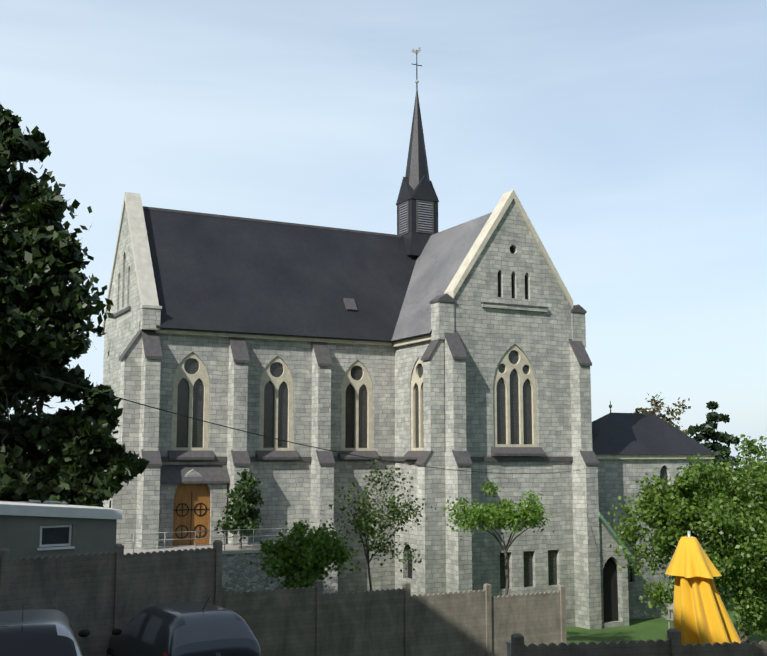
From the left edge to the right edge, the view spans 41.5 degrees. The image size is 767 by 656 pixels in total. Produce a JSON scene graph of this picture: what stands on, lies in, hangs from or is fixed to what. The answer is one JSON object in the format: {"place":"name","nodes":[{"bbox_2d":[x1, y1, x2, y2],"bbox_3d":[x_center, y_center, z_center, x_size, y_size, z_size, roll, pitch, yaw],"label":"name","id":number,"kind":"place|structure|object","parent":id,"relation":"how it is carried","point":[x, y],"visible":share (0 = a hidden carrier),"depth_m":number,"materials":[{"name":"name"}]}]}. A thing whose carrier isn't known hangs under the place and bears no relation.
{"place":"outdoors","nodes":[
{"label":"outdoors","id":0,"kind":"place"},
{"bbox_2d":[0,609,82,655],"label":"car","id":1,"kind":"object","parent":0,"point":[43,632],"visible":1,"depth_m":13.92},
{"bbox_2d":[109,602,260,655],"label":"car","id":2,"kind":"object","parent":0,"point":[185,629],"visible":0.96,"depth_m":17.00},
{"bbox_2d":[0,0,766,475],"label":"sky","id":3,"kind":"structure","parent":0,"point":[630,135],"materials":[{"name":"blue"}]},
{"bbox_2d":[566,575,766,644],"bbox_3d":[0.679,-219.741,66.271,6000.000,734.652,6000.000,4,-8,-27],"label":"ground","id":4,"kind":"structure","parent":0,"point":[635,630],"depth_m":56.38,"materials":[{"name":"green plant"}]},
{"bbox_2d":[0,487,48,500],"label":"tree","id":5,"kind":"object","parent":4,"relation":"on","point":[2,490],"visible":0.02,"depth_m":142.53,"materials":[{"name":"green plant"}]},
{"bbox_2d":[0,490,73,501],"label":"tree","id":6,"kind":"object","parent":4,"relation":"on","point":[54,498],"visible":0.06,"depth_m":166.91,"materials":[{"name":"green plant"}]},
{"bbox_2d":[0,500,122,559],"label":"outbuilding","id":7,"kind":"structure","parent":4,"relation":"on","point":[34,529],"depth_m":28.14,"materials":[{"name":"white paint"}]},
{"bbox_2d":[0,104,149,507],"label":"tree","id":8,"kind":"object","parent":4,"relation":"on","point":[80,455],"visible":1,"depth_m":32.03,"materials":[{"name":"green plant"}]},
{"bbox_2d":[0,540,222,655],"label":"fence","id":9,"kind":"object","parent":4,"relation":"on","point":[101,596],"visible":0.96,"depth_m":19.04,"materials":[{"name":"concrete"}]},
{"bbox_2d":[116,526,337,594],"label":"terrace","id":10,"kind":"structure","parent":4,"relation":"on","point":[240,573],"depth_m":50.33,"materials":[{"name":"stone"}]},
{"bbox_2d":[214,469,263,547],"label":"upright shrub","id":11,"kind":"object","parent":10,"relation":"on","point":[242,507],"visible":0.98,"depth_m":52.55,"materials":[{"name":"green plant"}]},
{"bbox_2d":[249,519,360,589],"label":"round shrub","id":12,"kind":"object","parent":4,"relation":"on","point":[298,561],"visible":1,"depth_m":42.31,"materials":[{"name":"green plant"}]},
{"bbox_2d":[311,459,435,590],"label":"thin tree","id":13,"kind":"object","parent":4,"relation":"on","point":[367,527],"visible":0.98,"depth_m":45.55,"materials":[{"name":"green plant"}]},
{"bbox_2d":[221,580,566,655],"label":"fence","id":14,"kind":"object","parent":4,"relation":"on","point":[308,621],"visible":1,"depth_m":23.62,"materials":[{"name":"concrete"}]},
{"bbox_2d":[102,47,715,628],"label":"church","id":15,"kind":"structure","parent":4,"relation":"on","point":[426,345],"depth_m":58.35,"materials":[{"name":"stone"}]},
{"bbox_2d":[34,373,578,473],"bbox_3d":[2.222,4.848,42.499,0.161,2.927,43.192,-4,-8,29],"label":"cable","id":16,"kind":"object","parent":15,"relation":"attached to","point":[267,436],"visible":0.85,"depth_m":31.09,"materials":[{"name":"metal"}]},
{"bbox_2d":[443,477,553,595],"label":"young tree","id":17,"kind":"object","parent":4,"relation":"on","point":[489,515],"visible":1,"depth_m":45.82,"materials":[{"name":"green plant"}]},
{"bbox_2d":[505,641,524,655],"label":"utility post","id":18,"kind":"object","parent":4,"relation":"on","point":[508,648],"visible":0.23,"depth_m":19.29,"materials":[{"name":"metal"}]},
{"bbox_2d":[511,628,766,655],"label":"fence","id":19,"kind":"object","parent":4,"relation":"on","point":[670,645],"visible":1,"depth_m":14.14,"materials":[{"name":"concrete"}]},
{"bbox_2d":[634,391,690,436],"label":"brown tree","id":20,"kind":"object","parent":4,"relation":"on","point":[657,409],"visible":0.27,"depth_m":96.33,"materials":[{"name":"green plant"}]},
{"bbox_2d":[665,603,672,628],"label":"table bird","id":21,"kind":"object","parent":4,"relation":"on","point":[670,614],"visible":0.4,"depth_m":44.49},
{"bbox_2d":[602,434,766,642],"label":"tree","id":22,"kind":"object","parent":4,"relation":"on","point":[693,502],"visible":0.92,"depth_m":47.54,"materials":[{"name":"green plant"}]},
{"bbox_2d":[665,531,740,645],"bbox_3d":[5.347,5.031,16.537,1.209,3.371,1.226,7,-10,-44],"label":"parasol","id":23,"kind":"object","parent":4,"relation":"on","point":[700,615],"visible":0.92,"depth_m":16.39,"materials":[{"name":"yellow fabric"}]},
{"bbox_2d":[687,401,751,582],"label":"conifer","id":24,"kind":"object","parent":4,"relation":"on","point":[706,430],"visible":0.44,"depth_m":85.47,"materials":[{"name":"green plant"}]},
{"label":"road","id":25,"kind":"structure","parent":0,"visible":0},
{"bbox_2d":[22,604,89,636],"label":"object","id":26,"kind":"object","parent":25,"relation":"on","point":[84,633],"visible":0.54,"depth_m":16.22,"materials":[{"name":"black"}]},
{"bbox_2d":[107,595,220,655],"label":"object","id":27,"kind":"object","parent":25,"relation":"on","point":[116,631],"visible":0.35,"depth_m":18.25,"materials":[{"name":"black"}]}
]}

